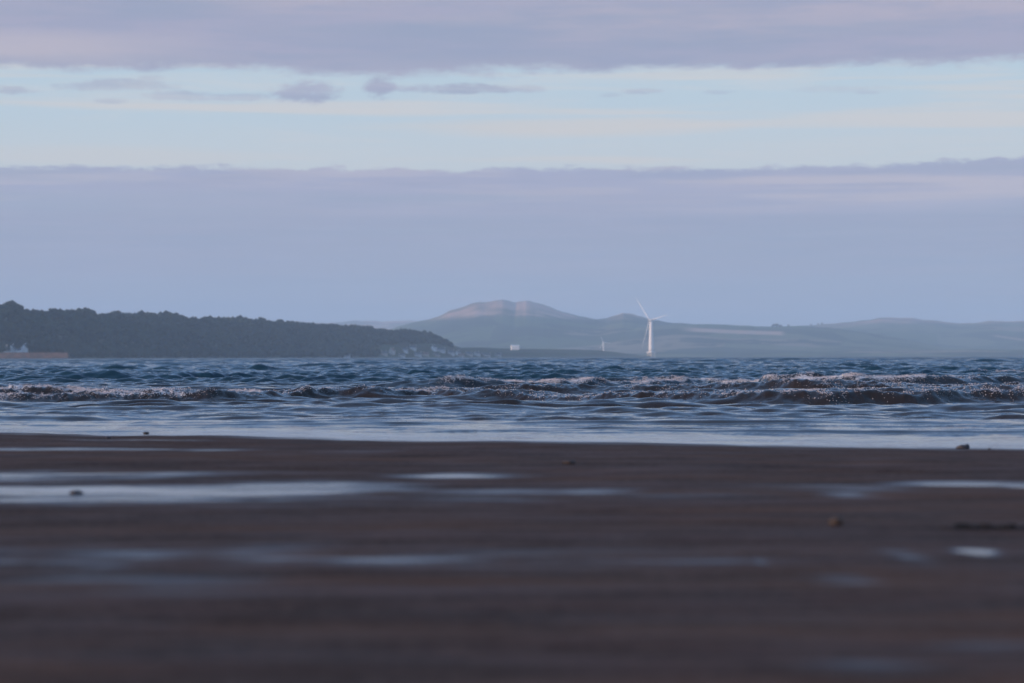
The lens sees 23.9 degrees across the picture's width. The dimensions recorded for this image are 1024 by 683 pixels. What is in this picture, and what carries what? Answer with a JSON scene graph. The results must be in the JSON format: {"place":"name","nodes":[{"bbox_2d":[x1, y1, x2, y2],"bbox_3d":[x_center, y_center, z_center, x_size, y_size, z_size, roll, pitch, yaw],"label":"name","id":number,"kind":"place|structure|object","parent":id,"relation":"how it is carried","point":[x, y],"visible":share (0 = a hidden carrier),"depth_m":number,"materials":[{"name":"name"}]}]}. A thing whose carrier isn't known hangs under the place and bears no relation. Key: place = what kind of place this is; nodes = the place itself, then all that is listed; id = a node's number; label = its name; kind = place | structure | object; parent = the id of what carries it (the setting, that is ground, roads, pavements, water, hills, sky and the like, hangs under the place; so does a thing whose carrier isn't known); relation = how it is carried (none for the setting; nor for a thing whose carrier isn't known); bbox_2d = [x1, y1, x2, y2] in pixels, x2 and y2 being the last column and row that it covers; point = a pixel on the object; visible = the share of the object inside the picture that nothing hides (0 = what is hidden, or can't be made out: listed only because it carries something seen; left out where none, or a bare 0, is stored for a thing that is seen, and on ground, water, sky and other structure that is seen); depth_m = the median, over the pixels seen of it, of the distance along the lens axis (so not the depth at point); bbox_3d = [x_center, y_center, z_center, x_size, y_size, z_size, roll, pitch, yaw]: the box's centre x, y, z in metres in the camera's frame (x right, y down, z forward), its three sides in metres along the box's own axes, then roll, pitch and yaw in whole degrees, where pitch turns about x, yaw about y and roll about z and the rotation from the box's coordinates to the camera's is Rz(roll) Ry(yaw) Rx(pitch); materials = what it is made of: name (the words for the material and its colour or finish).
{"place":"outdoors","nodes":[
{"label":"outdoors","id":0,"kind":"place"},
{"bbox_2d":[0,317,650,357],"bbox_3d":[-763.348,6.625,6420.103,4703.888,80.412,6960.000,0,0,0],"label":"headland","id":1,"kind":"structure","parent":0,"point":[427,346],"depth_m":5298.74,"materials":[{"name":"plant"}]},
{"bbox_2d":[21,343,27,351],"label":"house","id":2,"kind":"structure","parent":1,"relation":"on","point":[24,347],"depth_m":3629.95,"materials":[{"name":"white paint"}]},
{"bbox_2d":[0,352,69,358],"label":"harbour wall","id":3,"kind":"structure","parent":1,"relation":"on","point":[35,355],"depth_m":3373.83,"materials":[{"name":"red stone"}]},
{"bbox_2d":[0,300,453,357],"bbox_3d":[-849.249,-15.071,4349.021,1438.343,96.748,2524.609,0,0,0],"label":"woodland","id":4,"kind":"object","parent":1,"relation":"on","point":[80,328],"visible":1,"depth_m":4312.96,"materials":[{"name":"green plant"}]},
{"bbox_2d":[381,350,386,355],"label":"house","id":5,"kind":"structure","parent":1,"relation":"on","point":[383,353],"depth_m":4992.96,"materials":[{"name":"stone"}]},
{"bbox_2d":[389,347,395,354],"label":"house","id":6,"kind":"structure","parent":1,"relation":"on","point":[392,351],"depth_m":5036.75,"materials":[{"name":"stone"}]},
{"bbox_2d":[410,345,416,350],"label":"house","id":7,"kind":"structure","parent":1,"relation":"on","point":[413,347],"depth_m":5148.05,"materials":[{"name":"grey paint"}]},
{"bbox_2d":[414,352,421,356],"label":"house","id":8,"kind":"structure","parent":1,"relation":"on","point":[418,354],"depth_m":5105.84,"materials":[{"name":"grey paint"}]},
{"bbox_2d":[437,348,444,352],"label":"house","id":9,"kind":"structure","parent":1,"relation":"on","point":[441,350],"depth_m":5248.89,"materials":[{"name":"grey paint"}]},
{"bbox_2d":[447,350,454,355],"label":"house","id":10,"kind":"structure","parent":1,"relation":"on","point":[451,352],"depth_m":5276.45,"materials":[{"name":"grey paint"}]},
{"bbox_2d":[511,345,518,349],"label":"warehouse","id":11,"kind":"structure","parent":1,"relation":"on","point":[514,347],"depth_m":5899.14,"materials":[{"name":"white metal"}]},
{"bbox_2d":[0,432,1023,682],"bbox_3d":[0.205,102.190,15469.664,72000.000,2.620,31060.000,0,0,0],"label":"beach","id":12,"kind":"structure","parent":0,"point":[224,560],"depth_m":5.86,"materials":[{"name":"brown sand"}]},
{"bbox_2d":[69,490,83,493],"bbox_3d":[-1.606,0.557,8.905,0.055,0.019,0.035,0,0,0],"label":"pebble","id":13,"kind":"object","parent":12,"relation":"on","point":[76,492],"visible":0.99,"depth_m":8.89,"materials":[{"name":"stone"}]},
{"bbox_2d":[562,460,575,463],"bbox_3d":[0.266,0.563,11.276,0.063,0.018,0.053,0,0,0],"label":"pebble","id":14,"kind":"object","parent":12,"relation":"on","point":[569,461],"visible":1,"depth_m":11.26,"materials":[{"name":"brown stone"}]},
{"bbox_2d":[829,516,842,524],"bbox_3d":[0.947,0.527,7.068,0.042,0.036,0.035,0,0,0],"label":"pebble","id":15,"kind":"object","parent":12,"relation":"on","point":[835,520],"visible":0.88,"depth_m":7.05,"materials":[{"name":"brown stone"}]},
{"bbox_2d":[955,444,969,448],"bbox_3d":[2.844,0.667,15.261,0.091,0.041,0.064,0,0,0],"label":"stone","id":16,"kind":"object","parent":12,"relation":"on","point":[966,446],"visible":0.86,"depth_m":15.24,"materials":[{"name":"grey stone"}]},
{"bbox_2d":[941,523,1023,529],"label":"seaweed","id":17,"kind":"object","parent":12,"relation":"on","point":[985,526],"visible":1,"depth_m":6.93,"materials":[{"name":"black plant"}]},
{"bbox_2d":[0,356,1023,448],"bbox_3d":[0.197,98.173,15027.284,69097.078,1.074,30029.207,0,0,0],"label":"sea","id":18,"kind":"structure","parent":0,"point":[867,416],"depth_m":29.91,"materials":[{"name":"liquid"}]},
{"bbox_2d":[0,368,1023,401],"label":"sea foam","id":19,"kind":"object","parent":18,"relation":"on","point":[251,390],"visible":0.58,"depth_m":35.80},
{"bbox_2d":[637,300,665,356],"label":"wind turbine","id":20,"kind":"object","parent":18,"relation":"in","point":[651,345],"visible":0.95,"depth_m":7595.11,"materials":[{"name":"paint"}]},
{"bbox_2d":[0,0,1023,326],"label":"sky","id":21,"kind":"structure","parent":0,"point":[766,163],"materials":[{"name":"blue"}]},
{"bbox_2d":[316,300,1023,356],"bbox_3d":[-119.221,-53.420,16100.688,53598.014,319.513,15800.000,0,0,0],"label":"hills","id":22,"kind":"structure","parent":0,"point":[506,324],"depth_m":11539.81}
]}

